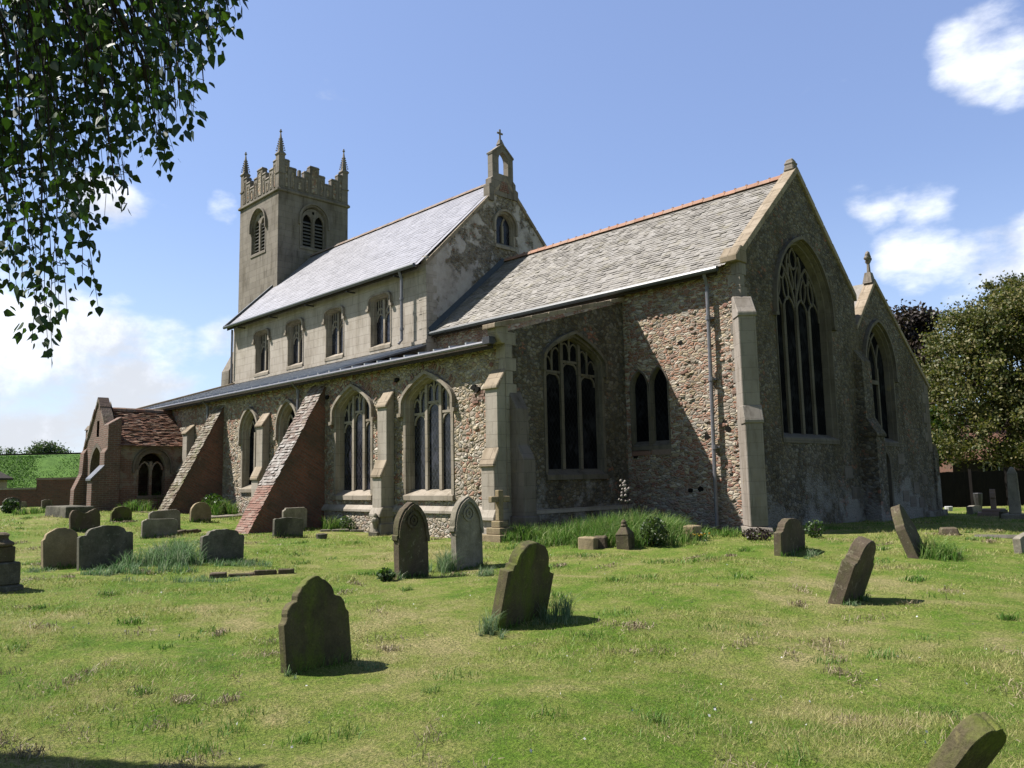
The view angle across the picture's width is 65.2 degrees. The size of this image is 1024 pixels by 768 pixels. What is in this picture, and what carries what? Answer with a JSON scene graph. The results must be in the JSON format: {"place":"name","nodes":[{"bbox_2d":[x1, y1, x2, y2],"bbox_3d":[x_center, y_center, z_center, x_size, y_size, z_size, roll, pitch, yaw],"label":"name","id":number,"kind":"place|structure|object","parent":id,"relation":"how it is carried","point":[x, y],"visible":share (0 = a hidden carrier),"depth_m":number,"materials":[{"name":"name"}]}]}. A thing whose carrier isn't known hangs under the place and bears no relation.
{"place":"outdoors","nodes":[
{"label":"outdoors","id":0,"kind":"place"},
{"bbox_2d":[0,454,79,489],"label":"embankment","id":1,"kind":"structure","parent":0,"point":[45,464],"depth_m":66.24,"materials":[{"name":"green plant"}]},
{"bbox_2d":[0,446,25,453],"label":"bush","id":2,"kind":"object","parent":1,"relation":"on","point":[10,451],"visible":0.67,"depth_m":76.03,"materials":[{"name":"green plant"}]},
{"bbox_2d":[0,454,79,489],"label":"bank vegetation","id":3,"kind":"object","parent":1,"relation":"on","point":[20,461],"visible":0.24,"depth_m":66.14,"materials":[{"name":"green plant"}]},
{"bbox_2d":[0,452,80,455],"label":"wall","id":4,"kind":"structure","parent":1,"relation":"on","point":[39,454],"depth_m":71.12,"materials":[{"name":"green plant"}]},
{"bbox_2d":[23,438,73,453],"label":"round bush","id":5,"kind":"object","parent":1,"relation":"on","point":[49,447],"visible":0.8,"depth_m":75.60,"materials":[{"name":"green plant"}]},
{"bbox_2d":[0,506,1023,767],"bbox_3d":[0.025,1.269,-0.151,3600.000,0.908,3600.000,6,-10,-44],"label":"ground","id":6,"kind":"structure","parent":0,"point":[446,640],"depth_m":7.22,"materials":[{"name":"green plant"}]},
{"bbox_2d":[0,472,13,487],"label":"garden shed","id":7,"kind":"structure","parent":6,"relation":"on","point":[4,478],"depth_m":50.45,"materials":[{"name":"grey"}]},
{"bbox_2d":[0,499,20,512],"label":"ivy bush","id":8,"kind":"object","parent":6,"relation":"on","point":[10,505],"visible":0.85,"depth_m":29.29,"materials":[{"name":"green plant"}]},
{"bbox_2d":[0,532,23,592],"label":"pedestal tomb","id":9,"kind":"object","parent":6,"relation":"on","point":[10,568],"visible":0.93,"depth_m":11.32,"materials":[{"name":"grey stone"}]},
{"bbox_2d":[2,497,21,509],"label":"headstone","id":10,"kind":"object","parent":6,"relation":"on","point":[17,499],"visible":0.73,"depth_m":31.05,"materials":[{"name":"grey stone"}]},
{"bbox_2d":[0,477,76,506],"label":"garden wall","id":11,"kind":"structure","parent":6,"relation":"on","point":[56,491],"depth_m":40.74,"materials":[{"name":"brick"}]},
{"bbox_2d":[41,500,51,507],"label":"headstone","id":12,"kind":"object","parent":6,"relation":"on","point":[45,503],"visible":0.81,"depth_m":34.48,"materials":[{"name":"grey stone"}]},
{"bbox_2d":[41,527,77,569],"bbox_3d":[-8.252,3.169,14.630,0.120,1.068,0.634,-13,-13,41],"label":"headstone","id":13,"kind":"object","parent":6,"relation":"on","point":[58,545],"visible":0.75,"depth_m":14.59,"materials":[{"name":"grey stone"}]},
{"bbox_2d":[45,505,93,517],"bbox_3d":[-14.204,4.176,25.656,1.627,0.534,0.868,-6,-9,40],"label":"chest tomb","id":14,"kind":"object","parent":6,"relation":"on","point":[63,511],"visible":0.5,"depth_m":25.25,"materials":[{"name":"grey stone"}]},
{"bbox_2d":[69,509,99,530],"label":"headstone","id":15,"kind":"object","parent":6,"relation":"on","point":[82,520],"visible":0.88,"depth_m":22.41,"materials":[{"name":"grey stone"}]},
{"bbox_2d":[77,525,132,570],"bbox_3d":[-7.397,3.126,14.561,0.100,1.097,0.959,-9,-9,39],"label":"headstone","id":16,"kind":"object","parent":6,"relation":"on","point":[99,544],"visible":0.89,"depth_m":14.50,"materials":[{"name":"grey stone"}]},
{"bbox_2d":[110,506,131,520],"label":"headstone","id":17,"kind":"object","parent":6,"relation":"on","point":[119,512],"visible":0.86,"depth_m":24.64,"materials":[{"name":"grey stone"}]},
{"bbox_2d":[0,0,248,363],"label":"birch tree","id":18,"kind":"object","parent":6,"relation":"on","point":[93,23],"visible":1,"depth_m":4.27,"materials":[{"name":"green plant"}]},
{"bbox_2d":[141,518,177,538],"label":"headstone","id":19,"kind":"object","parent":6,"relation":"on","point":[168,526],"visible":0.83,"depth_m":21.42,"materials":[{"name":"grey stone"}]},
{"bbox_2d":[148,509,180,529],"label":"headstone","id":20,"kind":"object","parent":6,"relation":"on","point":[172,513],"visible":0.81,"depth_m":23.64,"materials":[{"name":"grey stone"}]},
{"bbox_2d":[177,529,200,533],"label":"grave kerb","id":21,"kind":"structure","parent":6,"relation":"on","point":[184,531],"depth_m":22.59,"materials":[{"name":"grey stone"}]},
{"bbox_2d":[189,502,210,521],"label":"headstone","id":22,"kind":"object","parent":6,"relation":"on","point":[200,511],"visible":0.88,"depth_m":25.33,"materials":[{"name":"beige stone"}]},
{"bbox_2d":[201,493,223,511],"bbox_3d":[-10.364,4.199,27.665,0.863,0.870,0.899,6,-10,-44],"label":"nettle clump","id":23,"kind":"object","parent":6,"relation":"on","point":[210,498],"visible":0.42,"depth_m":27.55,"materials":[{"name":"green plant"}]},
{"bbox_2d":[199,529,243,561],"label":"headstone","id":24,"kind":"object","parent":6,"relation":"on","point":[227,543],"visible":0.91,"depth_m":14.97,"materials":[{"name":"grey stone"}]},
{"bbox_2d":[211,513,242,518],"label":"ledger slab","id":25,"kind":"structure","parent":6,"relation":"on","point":[227,515],"depth_m":26.84,"materials":[{"name":"grey stone"}]},
{"bbox_2d":[209,568,293,578],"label":"grave kerb","id":26,"kind":"structure","parent":6,"relation":"on","point":[254,573],"depth_m":13.16,"materials":[{"name":"grey stone"}]},
{"bbox_2d":[272,517,303,537],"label":"headstone","id":27,"kind":"object","parent":6,"relation":"on","point":[290,525],"visible":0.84,"depth_m":20.41,"materials":[{"name":"grey stone"}]},
{"bbox_2d":[282,507,306,529],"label":"headstone","id":28,"kind":"object","parent":6,"relation":"on","point":[297,512],"visible":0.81,"depth_m":22.72,"materials":[{"name":"grey stone"}]},
{"bbox_2d":[278,576,351,673],"bbox_3d":[-1.751,2.296,7.150,0.100,1.141,0.691,-12,-10,40],"label":"headstone","id":29,"kind":"object","parent":6,"relation":"on","point":[313,625],"visible":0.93,"depth_m":7.11,"materials":[{"name":"grey stone"}]},
{"bbox_2d":[316,533,326,538],"bbox_3d":[-4.812,3.892,20.221,0.284,0.219,0.296,6,-10,-44],"label":"flower urn","id":30,"kind":"object","parent":6,"relation":"on","point":[321,535],"visible":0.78,"depth_m":20.11,"materials":[{"name":"grey stone"}]},
{"bbox_2d":[320,529,362,531],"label":"grave kerb","id":31,"kind":"structure","parent":6,"relation":"on","point":[340,530],"depth_m":22.33,"materials":[{"name":"grey stone"}]},
{"bbox_2d":[340,515,354,529],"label":"wall weeds","id":32,"kind":"object","parent":6,"relation":"on","point":[348,521],"depth_m":22.62,"materials":[{"name":"green plant"}]},
{"bbox_2d":[368,513,379,535],"bbox_3d":[-3.636,3.788,21.264,0.260,0.700,0.260,-1,-2,23],"label":"broken statue","id":33,"kind":"object","parent":6,"relation":"on","point":[375,522],"visible":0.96,"depth_m":21.19,"materials":[{"name":"beige stone"}]},
{"bbox_2d":[376,567,395,581],"bbox_3d":[-1.958,2.995,12.406,0.322,0.311,0.285,0,-7,-13],"label":"dock plant","id":34,"kind":"object","parent":6,"relation":"on","point":[380,574],"visible":0.94,"depth_m":12.37,"materials":[{"name":"green plant"}]},
{"bbox_2d":[392,502,429,578],"bbox_3d":[-1.612,2.678,12.877,0.160,1.545,0.666,-6,-7,44],"label":"headstone","id":35,"kind":"object","parent":6,"relation":"on","point":[410,537],"visible":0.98,"depth_m":12.82,"materials":[{"name":"grey stone"}]},
{"bbox_2d":[25,533,870,679],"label":"rough grass","id":36,"kind":"structure","parent":6,"relation":"on","point":[179,554],"depth_m":13.54,"materials":[{"name":"green plant"}]},
{"bbox_2d":[449,496,483,570],"bbox_3d":[-0.781,2.769,14.015,0.160,1.596,0.698,-8,-9,44],"label":"headstone","id":37,"kind":"object","parent":6,"relation":"on","point":[466,529],"visible":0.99,"depth_m":13.96,"materials":[{"name":"grey stone"}]},
{"bbox_2d":[11,491,968,561],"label":"wall foot grass","id":38,"kind":"structure","parent":6,"relation":"on","point":[937,552],"depth_m":22.74,"materials":[{"name":"green plant"}]},
{"bbox_2d":[482,490,513,542],"bbox_3d":[-0.276,3.034,17.873,0.600,1.320,0.600,-7,-9,42],"label":"stone cross","id":39,"kind":"object","parent":6,"relation":"on","point":[496,528],"visible":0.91,"depth_m":17.77,"materials":[{"name":"beige stone"}]},
{"bbox_2d":[70,129,947,537],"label":"parish church","id":40,"kind":"structure","parent":6,"relation":"on","point":[742,357],"depth_m":23.14,"materials":[{"name":"grey stone"}]},
{"bbox_2d":[236,407,258,491],"bbox_3d":[-9.035,2.275,27.877,0.424,2.972,1.653,6,-10,-44],"label":"two light window","id":41,"kind":"structure","parent":40,"relation":"in","point":[246,429],"depth_m":28.20,"materials":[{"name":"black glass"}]},
{"bbox_2d":[248,207,266,258],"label":"belfry window","id":42,"kind":"structure","parent":40,"relation":"in","point":[258,219],"depth_m":42.30,"materials":[{"name":"grey stone"}]},
{"bbox_2d":[252,328,270,376],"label":"clerestory window","id":43,"kind":"structure","parent":40,"relation":"in","point":[261,337],"depth_m":36.88,"materials":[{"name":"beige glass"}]},
{"bbox_2d":[273,399,295,446],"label":"two light window","id":44,"kind":"structure","parent":40,"relation":"in","point":[286,412],"depth_m":26.38,"materials":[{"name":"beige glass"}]},
{"bbox_2d":[284,318,305,369],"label":"clerestory window","id":45,"kind":"structure","parent":40,"relation":"in","point":[295,328],"depth_m":34.76,"materials":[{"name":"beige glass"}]},
{"bbox_2d":[298,203,329,251],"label":"belfry window","id":46,"kind":"structure","parent":40,"relation":"in","point":[314,222],"depth_m":42.10,"materials":[{"name":"grey stone"}]},
{"bbox_2d":[321,305,345,361],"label":"clerestory window","id":47,"kind":"structure","parent":40,"relation":"in","point":[333,317],"depth_m":32.53,"materials":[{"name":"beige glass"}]},
{"bbox_2d":[328,384,375,499],"bbox_3d":[-4.552,1.674,23.349,0.444,3.372,2.313,6,-10,-44],"label":"aisle window","id":48,"kind":"structure","parent":40,"relation":"in","point":[352,417],"depth_m":23.60,"materials":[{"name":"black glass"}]},
{"bbox_2d":[365,291,393,351],"bbox_3d":[-4.856,-2.348,30.020,0.424,2.153,1.653,6,-10,-44],"label":"clerestory window","id":49,"kind":"structure","parent":40,"relation":"in","point":[379,304],"depth_m":30.26,"materials":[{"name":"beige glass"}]},
{"bbox_2d":[397,370,457,500],"bbox_3d":[-2.119,1.332,20.885,0.444,3.372,2.393,6,-10,-44],"label":"aisle window","id":50,"kind":"structure","parent":40,"relation":"in","point":[427,407],"depth_m":21.09,"materials":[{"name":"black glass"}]},
{"bbox_2d":[493,209,517,251],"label":"gable window","id":51,"kind":"structure","parent":40,"relation":"in","point":[505,226],"depth_m":31.33,"materials":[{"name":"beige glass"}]},
{"bbox_2d":[541,331,608,479],"bbox_3d":[1.569,0.531,20.573,2.485,3.822,0.374,6,-10,-44],"label":"aisle east window","id":52,"kind":"structure","parent":40,"relation":"in","point":[574,369],"depth_m":20.71,"materials":[{"name":"black glass"}]},
{"bbox_2d":[630,369,650,451],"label":"lancet window","id":53,"kind":"structure","parent":40,"relation":"in","point":[639,386],"depth_m":21.79,"materials":[{"name":"black glass"}]},
{"bbox_2d":[649,365,671,450],"bbox_3d":[3.975,0.625,21.267,0.202,2.265,0.630,6,-10,-44],"label":"lancet window","id":54,"kind":"structure","parent":40,"relation":"in","point":[659,403],"depth_m":21.34,"materials":[{"name":"black glass"}]},
{"bbox_2d":[772,236,839,443],"bbox_3d":[7.999,-1.236,22.078,3.653,5.752,0.464,6,-10,-44],"label":"great east window","id":55,"kind":"structure","parent":40,"relation":"in","point":[803,306],"depth_m":22.45,"materials":[{"name":"black glass"}]},
{"bbox_2d":[862,319,899,446],"bbox_3d":[11.610,-0.043,25.464,2.693,4.043,0.444,6,-10,-44],"label":"chapel window","id":56,"kind":"structure","parent":40,"relation":"in","point":[878,348],"depth_m":26.04,"materials":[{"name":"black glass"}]},
{"bbox_2d":[886,448,894,521],"bbox_3d":[11.657,3.176,24.961,1.050,2.450,0.550,6,-10,-44],"label":"priest door","id":57,"kind":"structure","parent":40,"relation":"in","point":[889,464],"depth_m":25.25,"materials":[{"name":"grey wood"}]},
{"bbox_2d":[0,511,1023,767],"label":"dry mowings","id":58,"kind":"object","parent":6,"relation":"on","point":[222,701],"visible":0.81,"depth_m":6.72,"materials":[{"name":"plant"}]},
{"bbox_2d":[2,505,1023,674],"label":"grass tufts","id":59,"kind":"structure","parent":6,"relation":"on","point":[456,569],"depth_m":13.70,"materials":[{"name":"green plant"}]},
{"bbox_2d":[19,515,1023,767],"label":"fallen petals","id":60,"kind":"object","parent":6,"relation":"on","point":[531,749],"visible":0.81,"depth_m":5.59,"materials":[{"name":"white plant"}]},
{"bbox_2d":[491,540,553,630],"bbox_3d":[0.122,2.353,8.851,0.140,1.227,0.808,5,-8,41],"label":"headstone","id":61,"kind":"object","parent":6,"relation":"on","point":[524,583],"visible":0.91,"depth_m":8.74,"materials":[{"name":"grey stone"}]},
{"bbox_2d":[578,536,597,549],"bbox_3d":[1.519,3.167,15.486,0.371,0.420,0.366,-6,-9,34],"label":"stone block","id":62,"kind":"object","parent":6,"relation":"on","point":[587,543],"depth_m":15.36,"materials":[{"name":"beige stone"}]},
{"bbox_2d":[594,535,607,547],"bbox_3d":[1.724,3.157,15.530,0.360,0.417,0.334,-4,-8,17],"label":"stone block","id":63,"kind":"object","parent":6,"relation":"on","point":[602,541],"depth_m":15.41,"materials":[{"name":"grey stone"}]},
{"bbox_2d":[618,479,630,515],"bbox_3d":[2.405,2.631,16.930,0.336,1.232,0.253,1,-7,-18],"label":"dead seedhead","id":64,"kind":"object","parent":6,"relation":"on","point":[625,489],"visible":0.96,"depth_m":16.95,"materials":[{"name":"beige plant"}]},
{"bbox_2d":[615,519,634,549],"bbox_3d":[2.175,2.979,15.335,0.274,0.760,0.311,-8,-8,31],"label":"broken finial","id":65,"kind":"object","parent":6,"relation":"on","point":[625,539],"visible":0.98,"depth_m":15.24,"materials":[{"name":"grey stone"}]},
{"bbox_2d":[640,516,668,546],"bbox_3d":[2.773,2.909,15.584,0.572,0.671,0.595,6,-10,-44],"label":"ivy bush","id":66,"kind":"object","parent":6,"relation":"on","point":[657,524],"visible":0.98,"depth_m":15.48,"materials":[{"name":"green plant"}]},
{"bbox_2d":[683,525,701,539],"bbox_3d":[3.820,3.254,16.956,0.300,0.517,0.342,-6,-8,39],"label":"stone block","id":67,"kind":"object","parent":6,"relation":"on","point":[696,529],"depth_m":16.86,"materials":[{"name":"beige stone"}]},
{"bbox_2d":[688,532,712,541],"bbox_3d":[3.920,3.213,16.604,0.495,0.288,0.554,6,-10,-44],"label":"flower clump","id":68,"kind":"object","parent":6,"relation":"on","point":[700,537],"visible":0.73,"depth_m":16.61,"materials":[{"name":"green plant"}]},
{"bbox_2d":[742,527,772,539],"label":"wall weeds","id":69,"kind":"object","parent":6,"relation":"on","point":[752,533],"depth_m":16.70,"materials":[{"name":"green plant"}]},
{"bbox_2d":[774,518,804,555],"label":"headstone","id":70,"kind":"object","parent":6,"relation":"on","point":[789,534],"visible":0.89,"depth_m":14.04,"materials":[{"name":"grey stone"}]},
{"bbox_2d":[804,519,825,537],"bbox_3d":[6.475,3.146,17.140,0.428,0.503,0.472,-1,-7,-2],"label":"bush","id":71,"kind":"object","parent":6,"relation":"on","point":[809,529],"depth_m":17.10,"materials":[{"name":"green plant"}]},
{"bbox_2d":[828,536,875,604],"bbox_3d":[4.138,2.411,9.743,0.170,1.128,0.668,21,7,43],"label":"headstone","id":72,"kind":"object","parent":6,"relation":"on","point":[855,570],"visible":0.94,"depth_m":9.55,"materials":[{"name":"grey stone"}]},
{"bbox_2d":[891,504,923,558],"bbox_3d":[6.721,2.650,13.460,0.518,1.260,0.160,4,-28,-46],"label":"headstone","id":73,"kind":"object","parent":6,"relation":"on","point":[907,532],"visible":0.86,"depth_m":13.38,"materials":[{"name":"grey stone"}]},
{"bbox_2d":[886,299,967,432],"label":"copper tree","id":74,"kind":"object","parent":6,"relation":"on","point":[910,320],"visible":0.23,"depth_m":49.03,"materials":[{"name":"brown plant"}]},
{"bbox_2d":[930,405,966,468],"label":"green bush","id":75,"kind":"object","parent":6,"relation":"on","point":[934,421],"visible":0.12,"depth_m":41.11,"materials":[{"name":"green plant"}]},
{"bbox_2d":[938,527,959,534],"bbox_3d":[9.476,3.283,17.348,0.459,0.356,0.506,-3,-8,23],"label":"field stone","id":76,"kind":"object","parent":6,"relation":"on","point":[947,530],"visible":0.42,"depth_m":17.20,"materials":[{"name":"beige stone"}]},
{"bbox_2d":[925,712,1006,767],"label":"headstone","id":77,"kind":"object","parent":6,"relation":"on","point":[975,740],"visible":1,"depth_m":3.50,"materials":[{"name":"grey stone"}]},
{"bbox_2d":[914,270,1023,470],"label":"broad tree","id":78,"kind":"object","parent":6,"relation":"on","point":[992,332],"visible":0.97,"depth_m":37.20,"materials":[{"name":"green plant"}]},
{"bbox_2d":[966,505,981,513],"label":"headstone","id":79,"kind":"object","parent":6,"relation":"on","point":[970,509],"visible":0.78,"depth_m":29.01,"materials":[{"name":"grey stone"}]},
{"bbox_2d":[939,411,1009,471],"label":"cottage","id":80,"kind":"structure","parent":6,"relation":"on","point":[972,466],"depth_m":43.91,"materials":[{"name":"brick"}]},
{"bbox_2d":[982,462,999,471],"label":"window","id":81,"kind":"structure","parent":80,"relation":"in","point":[990,468],"depth_m":43.92,"materials":[{"name":"black paint"}]},
{"bbox_2d":[973,493,982,508],"bbox_3d":[18.074,4.575,31.002,0.323,0.700,0.340,6,-10,-44],"label":"dark urn","id":82,"kind":"object","parent":6,"relation":"on","point":[978,498],"visible":0.85,"depth_m":30.90,"materials":[{"name":"grey stone"}]},
{"bbox_2d":[940,468,1023,506],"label":"boundary fence","id":83,"kind":"object","parent":6,"relation":"on","point":[958,489],"visible":0.41,"depth_m":35.06,"materials":[{"name":"black wood"}]},
{"bbox_2d":[977,489,1005,515],"bbox_3d":[16.849,4.243,27.997,1.000,1.114,1.000,-5,-8,31],"label":"granite cross","id":84,"kind":"object","parent":6,"relation":"on","point":[993,510],"visible":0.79,"depth_m":27.83,"materials":[{"name":"grey stone"}]},
{"bbox_2d":[975,534,1016,538],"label":"ledger slab","id":85,"kind":"structure","parent":6,"relation":"on","point":[999,536],"depth_m":16.75,"materials":[{"name":"grey stone"}]},
{"bbox_2d":[999,510,1007,518],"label":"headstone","id":86,"kind":"object","parent":6,"relation":"on","point":[1003,512],"visible":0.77,"depth_m":26.18,"materials":[{"name":"grey stone"}]},
{"bbox_2d":[1001,467,1023,519],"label":"obelisk","id":87,"kind":"object","parent":6,"relation":"on","point":[1014,504],"visible":0.89,"depth_m":25.68,"materials":[{"name":"grey stone"}]},
{"bbox_2d":[1012,532,1023,553],"bbox_3d":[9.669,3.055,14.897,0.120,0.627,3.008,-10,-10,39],"label":"headstone","id":88,"kind":"object","parent":6,"relation":"on","point":[1018,543],"visible":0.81,"depth_m":13.79,"materials":[{"name":"grey stone"}]},
{"bbox_2d":[0,0,1023,453],"label":"sky","id":89,"kind":"structure","parent":0,"point":[901,122],"materials":[{"name":"blue"}]},
{"bbox_2d":[485,505,760,550],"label":"tall grass","id":90,"kind":"structure","parent":0,"point":[565,534],"depth_m":16.37,"materials":[{"name":"green plant"}]},
{"bbox_2d":[944,506,952,510],"bbox_3d":[17.497,4.994,32.057,0.304,0.180,0.320,6,-10,-44],"label":"white pot","id":91,"kind":"object","parent":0,"point":[949,508],"visible":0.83,"depth_m":31.94,"materials":[{"name":"paint"}]}
]}

